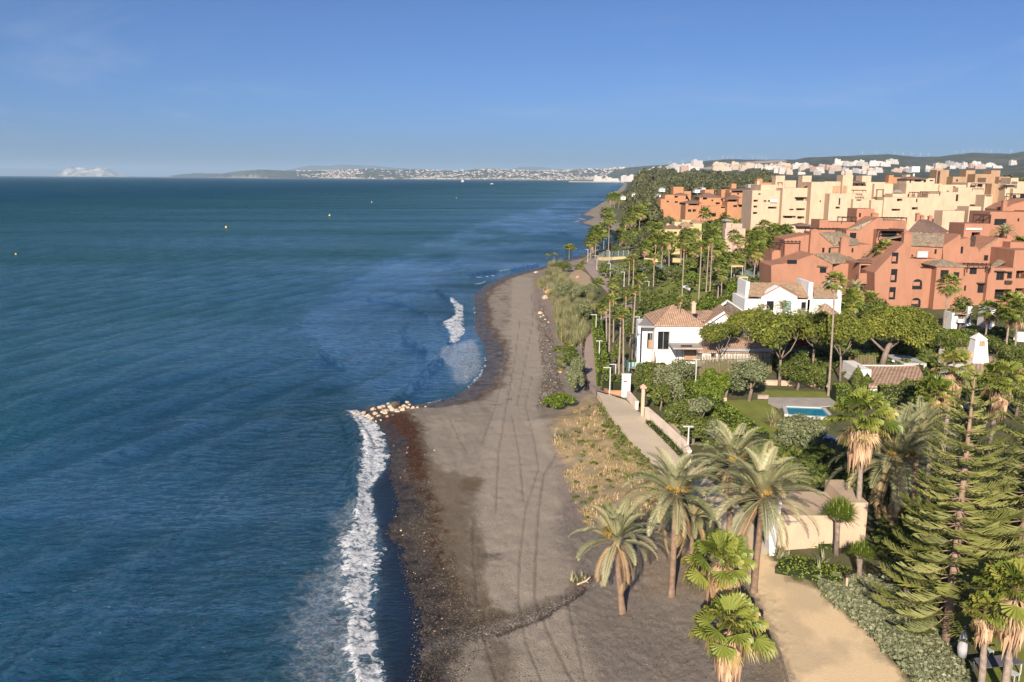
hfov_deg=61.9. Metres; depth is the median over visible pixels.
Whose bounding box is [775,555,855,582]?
hedge
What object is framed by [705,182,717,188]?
tree
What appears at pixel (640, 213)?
fan palm
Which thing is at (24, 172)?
hills
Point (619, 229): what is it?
fan palm
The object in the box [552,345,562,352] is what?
fan palm
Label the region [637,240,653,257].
fan palm
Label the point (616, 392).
garden wall
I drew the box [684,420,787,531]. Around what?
date palm
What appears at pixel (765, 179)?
tree
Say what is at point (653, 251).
tree
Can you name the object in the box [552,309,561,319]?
reed clump
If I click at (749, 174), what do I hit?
tree
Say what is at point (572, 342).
reed clump
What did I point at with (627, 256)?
fan palm
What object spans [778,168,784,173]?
town house
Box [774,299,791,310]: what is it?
date palm
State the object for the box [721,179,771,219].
apartment building
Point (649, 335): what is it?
window
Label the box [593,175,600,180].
town house
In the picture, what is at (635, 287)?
fan palm
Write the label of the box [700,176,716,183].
tree
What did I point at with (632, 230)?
tree
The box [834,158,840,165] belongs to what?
town house
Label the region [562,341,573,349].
fan palm
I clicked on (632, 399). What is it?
garden wall
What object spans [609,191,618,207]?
fan palm
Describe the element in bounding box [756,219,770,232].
fan palm
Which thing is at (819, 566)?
agave
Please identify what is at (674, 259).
tennis wall
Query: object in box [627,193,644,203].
tree
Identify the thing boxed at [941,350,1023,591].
tiered conifer
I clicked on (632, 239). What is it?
tree
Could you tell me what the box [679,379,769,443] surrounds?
hedge
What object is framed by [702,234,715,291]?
fan palm
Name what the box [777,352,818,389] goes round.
tree
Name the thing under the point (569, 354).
shrub
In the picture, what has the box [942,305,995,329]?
garden house
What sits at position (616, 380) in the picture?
hedge
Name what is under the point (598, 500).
dry grass
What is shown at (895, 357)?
pergola
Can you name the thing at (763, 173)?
tree
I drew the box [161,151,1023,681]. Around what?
ground
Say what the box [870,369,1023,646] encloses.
tiered conifer
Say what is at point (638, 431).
path
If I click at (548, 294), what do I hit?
reed clump
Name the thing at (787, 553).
agave
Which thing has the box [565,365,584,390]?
shrub
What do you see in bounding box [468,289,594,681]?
pebbles
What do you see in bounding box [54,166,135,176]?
rock
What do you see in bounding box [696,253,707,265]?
tree
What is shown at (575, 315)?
reed clump
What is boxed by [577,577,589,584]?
driftwood
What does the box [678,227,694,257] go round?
fan palm
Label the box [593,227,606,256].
fan palm
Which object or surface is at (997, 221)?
window
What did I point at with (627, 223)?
fan palm
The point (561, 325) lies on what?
reed clump
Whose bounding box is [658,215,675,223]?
tree
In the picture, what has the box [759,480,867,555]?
house
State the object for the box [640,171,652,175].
tree
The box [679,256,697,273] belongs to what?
tree
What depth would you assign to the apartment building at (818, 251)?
191.46 m
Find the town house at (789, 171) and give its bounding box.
[785,168,792,174]
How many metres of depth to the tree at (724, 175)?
1389.60 m
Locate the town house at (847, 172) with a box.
[845,170,851,174]
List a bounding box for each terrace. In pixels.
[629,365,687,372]
[768,397,835,408]
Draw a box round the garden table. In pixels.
[971,655,1023,674]
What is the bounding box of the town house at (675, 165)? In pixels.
[670,163,680,169]
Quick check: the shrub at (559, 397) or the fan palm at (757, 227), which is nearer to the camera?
the shrub at (559, 397)
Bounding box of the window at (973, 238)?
[970,236,975,246]
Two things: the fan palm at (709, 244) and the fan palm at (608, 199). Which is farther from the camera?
the fan palm at (608, 199)
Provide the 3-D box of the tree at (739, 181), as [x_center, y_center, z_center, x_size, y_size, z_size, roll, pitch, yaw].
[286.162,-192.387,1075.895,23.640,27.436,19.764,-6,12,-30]
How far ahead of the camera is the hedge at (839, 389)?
106.06 m
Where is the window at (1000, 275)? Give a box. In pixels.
[996,272,1003,279]
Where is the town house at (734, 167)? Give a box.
[730,165,738,169]
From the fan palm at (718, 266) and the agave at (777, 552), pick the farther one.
the fan palm at (718, 266)
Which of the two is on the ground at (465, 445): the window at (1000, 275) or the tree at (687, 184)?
the tree at (687, 184)
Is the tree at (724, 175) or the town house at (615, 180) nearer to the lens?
the tree at (724, 175)
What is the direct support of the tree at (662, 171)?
on the ground at (465, 445)
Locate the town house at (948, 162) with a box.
[945,160,953,166]
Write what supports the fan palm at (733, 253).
on the ground at (465, 445)
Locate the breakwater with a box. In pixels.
[569,181,622,182]
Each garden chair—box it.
[987,647,993,655]
[1011,662,1019,681]
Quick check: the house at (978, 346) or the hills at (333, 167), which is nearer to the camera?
the house at (978, 346)
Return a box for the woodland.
[618,170,769,270]
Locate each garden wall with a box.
[604,388,620,396]
[626,391,638,409]
[644,407,691,460]
[668,420,689,441]
[757,394,768,398]
[761,379,827,386]
[1013,331,1023,341]
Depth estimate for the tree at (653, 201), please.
551.17 m
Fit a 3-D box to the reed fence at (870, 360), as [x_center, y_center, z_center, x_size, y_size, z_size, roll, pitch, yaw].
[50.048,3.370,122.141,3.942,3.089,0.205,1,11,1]
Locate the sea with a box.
[0,176,623,681]
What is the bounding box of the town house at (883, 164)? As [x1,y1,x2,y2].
[880,162,887,166]
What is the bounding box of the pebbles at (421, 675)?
[392,447,586,681]
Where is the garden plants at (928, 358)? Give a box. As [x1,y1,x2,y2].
[744,325,1015,395]
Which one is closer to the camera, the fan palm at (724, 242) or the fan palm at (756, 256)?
the fan palm at (756, 256)
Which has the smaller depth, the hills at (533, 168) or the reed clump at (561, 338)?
the reed clump at (561, 338)
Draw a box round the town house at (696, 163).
[691,159,703,167]
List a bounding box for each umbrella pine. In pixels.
[697,320,739,372]
[725,309,766,340]
[730,307,772,342]
[745,308,813,385]
[793,309,842,364]
[818,311,875,381]
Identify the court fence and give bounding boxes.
[599,250,628,256]
[739,270,758,276]
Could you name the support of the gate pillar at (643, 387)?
on the ground at (465, 445)
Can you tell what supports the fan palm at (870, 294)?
on the ground at (465, 445)
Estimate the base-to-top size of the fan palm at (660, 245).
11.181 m
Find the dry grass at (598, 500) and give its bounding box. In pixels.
[551,404,668,539]
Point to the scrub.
(600, 474)
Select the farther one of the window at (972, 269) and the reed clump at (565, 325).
the window at (972, 269)
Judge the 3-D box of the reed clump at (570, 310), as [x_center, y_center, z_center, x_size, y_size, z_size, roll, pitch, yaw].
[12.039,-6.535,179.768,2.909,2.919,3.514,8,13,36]
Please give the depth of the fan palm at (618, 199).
778.57 m
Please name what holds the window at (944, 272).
in the apartment building at (910, 268)
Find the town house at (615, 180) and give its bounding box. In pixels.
[608,177,619,181]
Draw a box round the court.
[598,263,697,270]
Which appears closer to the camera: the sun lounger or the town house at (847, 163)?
the sun lounger
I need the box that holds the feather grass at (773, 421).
[757,403,787,426]
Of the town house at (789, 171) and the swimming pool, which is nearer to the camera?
the swimming pool
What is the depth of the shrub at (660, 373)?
110.45 m
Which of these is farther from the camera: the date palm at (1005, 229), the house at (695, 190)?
the house at (695, 190)
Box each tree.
[563,243,576,258]
[625,264,639,273]
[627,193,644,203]
[627,228,640,233]
[628,231,643,240]
[629,195,646,207]
[629,234,639,246]
[631,234,645,247]
[633,172,650,186]
[639,168,656,174]
[639,234,648,246]
[639,259,656,268]
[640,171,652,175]
[641,203,663,224]
[642,230,652,236]
[643,235,659,253]
[647,175,659,180]
[647,196,656,205]
[652,243,675,253]
[654,181,669,188]
[657,168,665,174]
[657,248,671,263]
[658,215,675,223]
[664,177,670,183]
[667,170,677,175]
[673,179,685,186]
[674,175,691,181]
[677,173,691,177]
[678,179,693,190]
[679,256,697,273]
[690,168,705,173]
[692,177,700,193]
[695,173,705,178]
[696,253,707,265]
[699,246,710,254]
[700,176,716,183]
[702,222,708,229]
[703,170,717,174]
[703,179,715,186]
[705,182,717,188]
[710,219,724,226]
[711,175,722,193]
[719,170,736,180]
[727,358,770,400]
[733,178,747,186]
[745,172,756,177]
[755,171,772,175]
[756,176,768,182]
[757,168,773,175]
[772,412,828,448]
[816,495,859,555]
[844,538,875,576]
[860,303,944,364]
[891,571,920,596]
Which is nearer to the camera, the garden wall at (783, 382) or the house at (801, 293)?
the garden wall at (783, 382)
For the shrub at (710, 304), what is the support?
on the ground at (465, 445)
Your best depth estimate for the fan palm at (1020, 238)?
194.67 m
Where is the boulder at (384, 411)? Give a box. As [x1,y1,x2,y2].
[380,409,388,413]
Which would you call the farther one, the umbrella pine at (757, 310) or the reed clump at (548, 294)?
the reed clump at (548, 294)
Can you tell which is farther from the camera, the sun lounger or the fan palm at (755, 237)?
the fan palm at (755, 237)
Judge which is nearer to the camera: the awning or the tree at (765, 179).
the awning
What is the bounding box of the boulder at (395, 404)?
[391,401,400,406]
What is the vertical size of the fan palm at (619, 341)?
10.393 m
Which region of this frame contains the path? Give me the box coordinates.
[597,391,767,558]
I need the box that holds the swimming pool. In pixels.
[782,405,831,418]
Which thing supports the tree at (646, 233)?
on the ground at (465, 445)
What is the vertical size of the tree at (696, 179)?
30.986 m
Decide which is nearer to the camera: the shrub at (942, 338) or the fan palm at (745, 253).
the shrub at (942, 338)
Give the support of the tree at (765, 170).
on the ground at (465, 445)
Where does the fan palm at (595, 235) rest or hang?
on the ground at (465, 445)
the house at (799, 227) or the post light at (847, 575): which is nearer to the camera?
the post light at (847, 575)
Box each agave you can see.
[771,545,785,558]
[778,549,792,557]
[809,560,821,570]
[813,549,831,562]
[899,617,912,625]
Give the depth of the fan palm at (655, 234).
294.97 m
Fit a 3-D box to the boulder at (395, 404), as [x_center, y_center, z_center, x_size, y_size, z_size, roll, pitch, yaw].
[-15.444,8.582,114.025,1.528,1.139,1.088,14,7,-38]
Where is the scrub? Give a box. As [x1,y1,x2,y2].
[564,405,657,520]
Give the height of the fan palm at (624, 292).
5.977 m
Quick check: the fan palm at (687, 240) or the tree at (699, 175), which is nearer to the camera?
the fan palm at (687, 240)
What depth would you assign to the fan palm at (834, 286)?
107.27 m
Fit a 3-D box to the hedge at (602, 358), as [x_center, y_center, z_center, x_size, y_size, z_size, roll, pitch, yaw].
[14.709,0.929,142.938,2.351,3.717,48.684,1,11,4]
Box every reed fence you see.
[697,352,772,375]
[848,354,875,364]
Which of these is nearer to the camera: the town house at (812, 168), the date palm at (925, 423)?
the date palm at (925, 423)
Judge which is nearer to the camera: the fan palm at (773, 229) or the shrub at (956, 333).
the shrub at (956, 333)
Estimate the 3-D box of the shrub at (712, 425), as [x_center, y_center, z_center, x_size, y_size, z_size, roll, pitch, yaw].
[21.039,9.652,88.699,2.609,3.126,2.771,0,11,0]
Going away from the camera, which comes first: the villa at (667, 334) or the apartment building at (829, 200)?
the villa at (667, 334)
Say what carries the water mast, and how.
on the ground at (465, 445)
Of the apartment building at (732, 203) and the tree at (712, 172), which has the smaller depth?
the apartment building at (732, 203)
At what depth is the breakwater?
8367.54 m
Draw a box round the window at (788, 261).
[787,260,796,263]
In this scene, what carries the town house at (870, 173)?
on the ground at (465, 445)
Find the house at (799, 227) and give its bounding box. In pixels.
[786,223,810,232]
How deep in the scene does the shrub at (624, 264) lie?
255.40 m
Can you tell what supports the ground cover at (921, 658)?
on the ground at (465, 445)
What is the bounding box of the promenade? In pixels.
[584,249,632,398]
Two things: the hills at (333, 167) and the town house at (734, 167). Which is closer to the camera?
the town house at (734, 167)
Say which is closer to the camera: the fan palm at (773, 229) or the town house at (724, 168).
the fan palm at (773, 229)
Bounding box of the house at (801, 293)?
[732,278,841,328]
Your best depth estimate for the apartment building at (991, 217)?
195.51 m
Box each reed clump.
[537,277,547,286]
[543,269,551,275]
[546,287,552,297]
[550,295,556,302]
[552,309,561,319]
[553,305,562,316]
[554,318,564,327]
[555,326,568,337]
[556,332,569,342]
[558,318,569,329]
[559,307,569,315]
[560,317,570,330]
[561,329,572,341]
[565,305,573,316]
[569,311,580,321]
[569,335,576,346]
[571,335,585,345]
[577,331,587,340]
[582,325,591,334]
[585,292,594,300]
[589,305,597,317]
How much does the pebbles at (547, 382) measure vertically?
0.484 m
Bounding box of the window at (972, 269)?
[969,267,976,273]
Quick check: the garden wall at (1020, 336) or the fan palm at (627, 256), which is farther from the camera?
the fan palm at (627, 256)
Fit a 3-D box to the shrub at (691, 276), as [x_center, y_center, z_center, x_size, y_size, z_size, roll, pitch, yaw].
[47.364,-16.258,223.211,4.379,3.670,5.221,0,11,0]
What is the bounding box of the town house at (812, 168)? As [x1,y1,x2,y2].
[810,166,816,171]
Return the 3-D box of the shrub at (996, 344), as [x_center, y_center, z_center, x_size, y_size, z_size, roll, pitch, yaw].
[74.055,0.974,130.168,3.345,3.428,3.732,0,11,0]
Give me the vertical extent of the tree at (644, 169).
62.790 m
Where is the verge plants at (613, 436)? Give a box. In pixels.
[597,402,661,482]
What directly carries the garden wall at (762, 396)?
on the ground at (465, 445)
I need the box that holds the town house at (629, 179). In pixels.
[620,175,632,181]
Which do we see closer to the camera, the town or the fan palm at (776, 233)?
the fan palm at (776, 233)
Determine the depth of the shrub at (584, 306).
170.02 m
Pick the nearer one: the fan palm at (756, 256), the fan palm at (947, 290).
the fan palm at (947, 290)
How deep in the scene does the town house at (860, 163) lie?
5226.67 m
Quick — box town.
[296,167,629,179]
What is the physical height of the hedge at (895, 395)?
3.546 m
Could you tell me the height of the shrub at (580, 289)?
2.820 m
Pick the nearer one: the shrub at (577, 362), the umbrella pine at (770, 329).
the umbrella pine at (770, 329)
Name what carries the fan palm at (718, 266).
on the ground at (465, 445)
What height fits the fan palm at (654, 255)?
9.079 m
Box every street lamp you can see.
[603,367,610,394]
[683,425,693,444]
[692,359,699,380]
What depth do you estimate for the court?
268.85 m
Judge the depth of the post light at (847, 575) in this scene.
57.86 m
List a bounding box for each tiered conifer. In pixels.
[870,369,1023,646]
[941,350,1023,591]
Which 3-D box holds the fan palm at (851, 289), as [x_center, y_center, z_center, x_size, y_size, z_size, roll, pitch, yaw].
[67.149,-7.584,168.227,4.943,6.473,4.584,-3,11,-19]
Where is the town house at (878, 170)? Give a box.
[873,167,882,172]
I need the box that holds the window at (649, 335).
[647,333,651,347]
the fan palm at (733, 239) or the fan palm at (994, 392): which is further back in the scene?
the fan palm at (733, 239)
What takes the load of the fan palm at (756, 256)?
on the ground at (465, 445)
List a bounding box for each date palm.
[568,498,667,614]
[617,446,733,597]
[663,490,720,553]
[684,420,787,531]
[704,441,833,593]
[752,303,768,309]
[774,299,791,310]
[793,306,809,314]
[825,405,973,527]
[842,279,867,314]
[875,395,958,507]
[990,223,1016,237]
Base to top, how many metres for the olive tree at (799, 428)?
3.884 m
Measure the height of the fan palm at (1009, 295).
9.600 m
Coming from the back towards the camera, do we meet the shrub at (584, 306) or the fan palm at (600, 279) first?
the fan palm at (600, 279)
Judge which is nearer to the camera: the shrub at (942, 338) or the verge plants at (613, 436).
the verge plants at (613, 436)
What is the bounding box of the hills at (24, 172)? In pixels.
[0,168,62,175]
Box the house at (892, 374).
[842,360,922,390]
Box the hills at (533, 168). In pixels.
[514,167,564,170]
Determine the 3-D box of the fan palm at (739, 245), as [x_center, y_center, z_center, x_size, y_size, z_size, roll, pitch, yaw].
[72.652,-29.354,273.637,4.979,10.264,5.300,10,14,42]
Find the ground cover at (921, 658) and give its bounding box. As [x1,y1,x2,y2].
[815,571,972,681]
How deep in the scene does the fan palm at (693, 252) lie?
253.42 m
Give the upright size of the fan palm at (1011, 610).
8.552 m
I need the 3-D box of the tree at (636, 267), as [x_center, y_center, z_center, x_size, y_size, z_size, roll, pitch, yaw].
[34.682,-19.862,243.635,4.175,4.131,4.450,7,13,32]
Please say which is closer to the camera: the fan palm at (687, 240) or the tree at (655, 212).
the fan palm at (687, 240)
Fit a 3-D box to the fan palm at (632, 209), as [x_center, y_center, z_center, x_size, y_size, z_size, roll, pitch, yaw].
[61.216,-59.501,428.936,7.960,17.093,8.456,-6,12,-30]
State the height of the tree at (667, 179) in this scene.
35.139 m
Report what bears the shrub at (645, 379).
on the ground at (465, 445)
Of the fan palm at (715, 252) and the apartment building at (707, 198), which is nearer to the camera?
the fan palm at (715, 252)
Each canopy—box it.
[728,264,742,274]
[736,275,747,280]
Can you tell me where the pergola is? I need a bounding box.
[888,354,926,367]
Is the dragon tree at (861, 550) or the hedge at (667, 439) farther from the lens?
the hedge at (667, 439)
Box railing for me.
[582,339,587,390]
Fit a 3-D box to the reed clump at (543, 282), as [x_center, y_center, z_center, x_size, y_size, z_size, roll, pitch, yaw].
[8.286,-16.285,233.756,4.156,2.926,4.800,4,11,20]
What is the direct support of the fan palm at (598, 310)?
on the ground at (465, 445)
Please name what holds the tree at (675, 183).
on the ground at (465, 445)
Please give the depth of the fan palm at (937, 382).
71.52 m
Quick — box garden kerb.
[759,611,788,681]
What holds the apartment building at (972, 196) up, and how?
on the ground at (465, 445)
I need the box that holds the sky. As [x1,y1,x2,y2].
[0,0,1023,176]
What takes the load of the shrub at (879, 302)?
on the ground at (465, 445)
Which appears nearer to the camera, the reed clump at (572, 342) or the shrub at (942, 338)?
the shrub at (942, 338)
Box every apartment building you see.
[657,187,690,220]
[680,189,728,221]
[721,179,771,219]
[741,176,811,233]
[759,216,870,300]
[799,175,892,223]
[835,208,907,298]
[862,231,966,308]
[873,175,965,233]
[885,175,900,183]
[908,198,1023,239]
[951,178,1023,221]
[958,235,1023,305]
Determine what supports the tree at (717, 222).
on the ground at (465, 445)
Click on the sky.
(140, 88)
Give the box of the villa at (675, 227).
[646,219,703,254]
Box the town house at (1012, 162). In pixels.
[1009,160,1016,164]
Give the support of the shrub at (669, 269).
on the ground at (465, 445)
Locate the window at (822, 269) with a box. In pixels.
[820,267,825,272]
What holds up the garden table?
on the ground at (465, 445)
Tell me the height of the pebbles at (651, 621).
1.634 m
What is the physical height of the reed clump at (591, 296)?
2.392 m
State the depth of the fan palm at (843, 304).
159.89 m
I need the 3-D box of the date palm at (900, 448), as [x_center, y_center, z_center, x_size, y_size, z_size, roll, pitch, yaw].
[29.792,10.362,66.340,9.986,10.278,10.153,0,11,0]
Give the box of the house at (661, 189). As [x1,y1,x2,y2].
[658,187,665,191]
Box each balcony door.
[882,231,896,236]
[994,290,1003,297]
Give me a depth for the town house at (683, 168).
7396.50 m
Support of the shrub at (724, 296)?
on the ground at (465, 445)
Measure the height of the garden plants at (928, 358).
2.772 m
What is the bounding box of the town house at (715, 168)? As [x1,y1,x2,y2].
[713,166,720,170]
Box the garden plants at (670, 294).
[601,259,759,323]
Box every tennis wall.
[598,256,627,260]
[644,258,685,261]
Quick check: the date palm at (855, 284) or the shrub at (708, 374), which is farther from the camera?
the date palm at (855, 284)
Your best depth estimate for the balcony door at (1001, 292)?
177.79 m
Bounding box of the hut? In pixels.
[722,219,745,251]
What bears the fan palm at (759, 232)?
on the ground at (465, 445)
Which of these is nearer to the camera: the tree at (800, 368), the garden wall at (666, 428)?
the garden wall at (666, 428)
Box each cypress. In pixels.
[851,365,863,387]
[860,373,873,389]
[900,377,912,385]
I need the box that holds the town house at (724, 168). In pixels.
[722,166,731,170]
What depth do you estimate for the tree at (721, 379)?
108.20 m
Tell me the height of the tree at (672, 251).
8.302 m
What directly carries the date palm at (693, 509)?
on the ground at (465, 445)
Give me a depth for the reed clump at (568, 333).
155.53 m
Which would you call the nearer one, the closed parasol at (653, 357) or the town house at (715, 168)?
the closed parasol at (653, 357)
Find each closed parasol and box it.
[651,349,654,361]
[957,624,968,659]
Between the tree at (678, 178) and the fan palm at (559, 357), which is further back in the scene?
the tree at (678, 178)
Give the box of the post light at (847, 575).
[844,573,849,586]
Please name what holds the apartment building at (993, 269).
on the ground at (465, 445)
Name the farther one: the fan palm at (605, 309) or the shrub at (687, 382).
the fan palm at (605, 309)
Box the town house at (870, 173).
[866,171,876,174]
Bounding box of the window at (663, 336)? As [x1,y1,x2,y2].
[657,331,669,349]
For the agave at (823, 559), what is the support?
on the ground at (465, 445)
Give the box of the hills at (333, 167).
[286,165,449,170]
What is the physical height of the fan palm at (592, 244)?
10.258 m
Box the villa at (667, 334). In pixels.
[634,299,774,366]
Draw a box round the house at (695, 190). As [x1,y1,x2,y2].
[692,188,699,192]
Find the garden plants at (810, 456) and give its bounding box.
[646,362,1023,611]
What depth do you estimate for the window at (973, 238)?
186.05 m
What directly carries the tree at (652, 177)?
on the ground at (465, 445)
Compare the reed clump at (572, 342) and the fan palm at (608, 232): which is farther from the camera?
the fan palm at (608, 232)
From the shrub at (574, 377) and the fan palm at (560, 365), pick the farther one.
the fan palm at (560, 365)
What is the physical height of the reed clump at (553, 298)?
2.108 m
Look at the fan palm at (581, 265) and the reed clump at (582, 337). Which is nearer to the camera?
the reed clump at (582, 337)
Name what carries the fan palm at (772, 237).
on the ground at (465, 445)
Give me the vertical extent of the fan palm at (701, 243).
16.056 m
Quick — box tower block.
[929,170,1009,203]
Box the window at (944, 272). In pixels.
[940,270,947,276]
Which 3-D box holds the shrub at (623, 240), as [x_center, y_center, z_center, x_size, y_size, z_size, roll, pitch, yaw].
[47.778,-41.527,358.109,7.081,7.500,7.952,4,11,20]
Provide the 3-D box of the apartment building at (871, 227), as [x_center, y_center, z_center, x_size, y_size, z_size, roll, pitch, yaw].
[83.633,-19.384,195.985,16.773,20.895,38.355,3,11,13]
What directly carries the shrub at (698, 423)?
on the ground at (465, 445)
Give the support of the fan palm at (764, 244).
on the ground at (465, 445)
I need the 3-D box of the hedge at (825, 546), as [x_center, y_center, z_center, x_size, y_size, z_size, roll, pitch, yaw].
[22.794,15.448,65.749,3.801,1.348,2.588,5,12,23]
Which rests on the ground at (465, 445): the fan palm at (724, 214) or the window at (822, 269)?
the fan palm at (724, 214)
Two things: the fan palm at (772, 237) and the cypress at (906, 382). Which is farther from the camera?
the fan palm at (772, 237)
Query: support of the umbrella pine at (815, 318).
on the ground at (465, 445)
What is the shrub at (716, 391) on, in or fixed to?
on the ground at (465, 445)
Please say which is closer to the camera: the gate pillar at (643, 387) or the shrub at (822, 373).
the gate pillar at (643, 387)
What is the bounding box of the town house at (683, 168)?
[679,166,688,171]
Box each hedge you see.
[592,315,609,386]
[600,372,621,392]
[646,420,683,456]
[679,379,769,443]
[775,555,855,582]
[810,541,832,549]
[831,382,851,401]
[877,383,930,408]
[909,378,922,384]
[930,328,978,341]
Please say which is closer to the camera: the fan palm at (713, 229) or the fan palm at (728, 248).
the fan palm at (713, 229)
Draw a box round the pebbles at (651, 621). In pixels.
[565,520,779,681]
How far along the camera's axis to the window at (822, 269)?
184.20 m
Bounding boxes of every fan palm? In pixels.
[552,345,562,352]
[555,355,562,361]
[557,363,563,369]
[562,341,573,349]
[562,345,577,353]
[574,263,584,269]
[583,234,600,258]
[588,225,603,259]
[591,277,605,285]
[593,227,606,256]
[595,303,604,320]
[597,297,614,343]
[598,221,613,248]
[599,206,613,218]
[602,212,615,249]
[602,293,617,355]
[605,193,613,202]
[606,277,618,292]
[607,306,619,341]
[608,285,620,305]
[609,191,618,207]
[613,227,627,245]
[613,308,631,372]
[613,313,626,374]
[614,193,622,208]
[620,291,630,313]
[622,218,630,227]
[624,255,633,284]
[626,206,639,224]
[627,215,636,228]
[627,285,641,359]
[628,254,639,284]
[631,204,648,228]
[633,273,647,310]
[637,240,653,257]
[647,253,661,286]
[648,232,660,253]
[650,222,664,233]
[656,235,668,266]
[659,231,677,266]
[674,234,688,262]
[674,295,688,314]
[677,232,696,244]
[677,242,691,303]
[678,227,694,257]
[680,528,756,622]
[685,242,702,257]
[688,590,777,681]
[689,228,702,239]
[694,240,707,299]
[697,206,711,220]
[702,226,722,290]
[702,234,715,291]
[703,239,726,270]
[711,236,727,270]
[711,255,727,297]
[715,268,728,294]
[719,212,729,218]
[720,244,730,260]
[725,250,745,279]
[727,229,740,259]
[731,234,745,249]
[740,247,748,269]
[744,240,766,277]
[745,229,752,245]
[745,234,764,269]
[748,229,766,241]
[751,226,764,235]
[753,241,768,260]
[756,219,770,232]
[765,234,779,247]
[766,223,780,231]
[766,231,782,246]
[768,226,779,233]
[776,223,795,234]
[822,271,848,395]
[822,385,904,499]
[840,295,850,313]
[841,287,864,303]
[841,292,864,315]
[859,290,880,309]
[871,239,890,256]
[914,373,962,497]
[928,346,978,452]
[935,273,962,327]
[946,294,976,329]
[961,589,1007,681]
[971,554,1023,681]
[974,300,1000,334]
[977,355,1023,453]
[989,290,1023,343]
[997,297,1023,348]
[1015,235,1023,240]
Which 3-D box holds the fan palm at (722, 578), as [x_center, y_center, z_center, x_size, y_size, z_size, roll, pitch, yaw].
[13.520,15.512,56.009,4.823,6.661,4.719,7,13,31]
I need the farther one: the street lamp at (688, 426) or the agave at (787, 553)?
the street lamp at (688, 426)
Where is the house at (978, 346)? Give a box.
[937,333,996,408]
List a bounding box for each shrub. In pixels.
[541,392,575,407]
[554,261,571,269]
[555,283,574,295]
[562,347,578,363]
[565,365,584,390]
[569,285,591,296]
[570,356,586,371]
[575,299,592,318]
[586,283,597,292]
[597,265,611,276]
[607,265,625,275]
[609,243,622,250]
[610,339,622,367]
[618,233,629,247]
[619,262,632,268]
[621,319,635,346]
[633,364,654,395]
[636,287,661,312]
[636,361,656,369]
[643,266,664,280]
[643,364,671,390]
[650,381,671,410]
[651,297,675,311]
[659,264,687,278]
[661,397,688,423]
[662,372,685,399]
[668,356,694,378]
[679,411,709,445]
[682,378,698,388]
[683,395,713,420]
[684,272,700,282]
[686,299,709,310]
[695,368,719,387]
[697,293,723,309]
[704,387,724,397]
[705,419,726,438]
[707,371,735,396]
[718,292,732,305]
[725,277,737,296]
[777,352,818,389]
[813,365,828,388]
[856,304,870,315]
[863,298,889,308]
[893,340,929,354]
[928,327,955,352]
[938,387,966,412]
[944,330,970,344]
[945,336,969,348]
[962,371,986,397]
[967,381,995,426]
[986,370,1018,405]
[988,337,1010,354]
[1002,344,1023,364]
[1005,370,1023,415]
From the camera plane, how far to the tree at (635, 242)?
318.87 m
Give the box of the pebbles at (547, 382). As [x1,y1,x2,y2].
[536,299,563,408]
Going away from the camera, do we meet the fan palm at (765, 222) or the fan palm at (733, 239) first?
the fan palm at (733, 239)
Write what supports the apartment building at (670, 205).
on the ground at (465, 445)
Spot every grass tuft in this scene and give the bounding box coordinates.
[548,429,575,439]
[566,571,585,584]
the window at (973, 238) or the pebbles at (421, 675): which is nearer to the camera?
the pebbles at (421, 675)
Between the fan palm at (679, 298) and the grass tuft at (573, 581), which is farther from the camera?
the fan palm at (679, 298)
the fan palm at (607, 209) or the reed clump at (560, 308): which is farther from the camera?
the fan palm at (607, 209)
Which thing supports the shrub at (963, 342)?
on the ground at (465, 445)
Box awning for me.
[788,337,809,354]
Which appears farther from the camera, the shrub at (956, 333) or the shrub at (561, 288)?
the shrub at (561, 288)
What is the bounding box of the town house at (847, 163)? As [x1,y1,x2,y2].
[843,161,852,165]
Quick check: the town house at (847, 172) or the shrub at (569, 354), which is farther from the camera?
the town house at (847, 172)
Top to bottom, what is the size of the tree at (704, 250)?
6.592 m
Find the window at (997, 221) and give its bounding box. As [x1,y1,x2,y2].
[994,219,1005,224]
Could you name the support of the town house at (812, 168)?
on the ground at (465, 445)
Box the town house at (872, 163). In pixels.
[869,160,875,165]
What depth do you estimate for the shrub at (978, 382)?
100.58 m
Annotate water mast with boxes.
[909,167,919,175]
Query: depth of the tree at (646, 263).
255.29 m
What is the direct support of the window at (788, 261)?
in the apartment building at (818, 251)
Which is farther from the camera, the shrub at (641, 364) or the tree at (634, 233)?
the tree at (634, 233)
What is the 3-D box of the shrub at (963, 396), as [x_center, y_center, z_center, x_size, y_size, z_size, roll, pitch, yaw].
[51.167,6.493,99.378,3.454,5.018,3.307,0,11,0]
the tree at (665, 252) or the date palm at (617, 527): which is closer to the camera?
the date palm at (617, 527)
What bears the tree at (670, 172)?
on the ground at (465, 445)
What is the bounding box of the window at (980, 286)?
[977,284,983,292]
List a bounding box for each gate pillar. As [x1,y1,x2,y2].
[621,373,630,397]
[640,384,646,415]
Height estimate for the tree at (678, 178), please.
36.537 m
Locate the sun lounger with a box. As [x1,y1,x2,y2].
[820,433,835,442]
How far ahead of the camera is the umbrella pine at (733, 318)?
126.45 m
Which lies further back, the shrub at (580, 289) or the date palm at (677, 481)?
the shrub at (580, 289)
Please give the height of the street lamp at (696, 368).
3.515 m
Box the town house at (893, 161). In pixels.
[887,159,898,163]
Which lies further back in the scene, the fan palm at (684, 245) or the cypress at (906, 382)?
the fan palm at (684, 245)
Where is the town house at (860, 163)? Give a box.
[857,161,868,165]

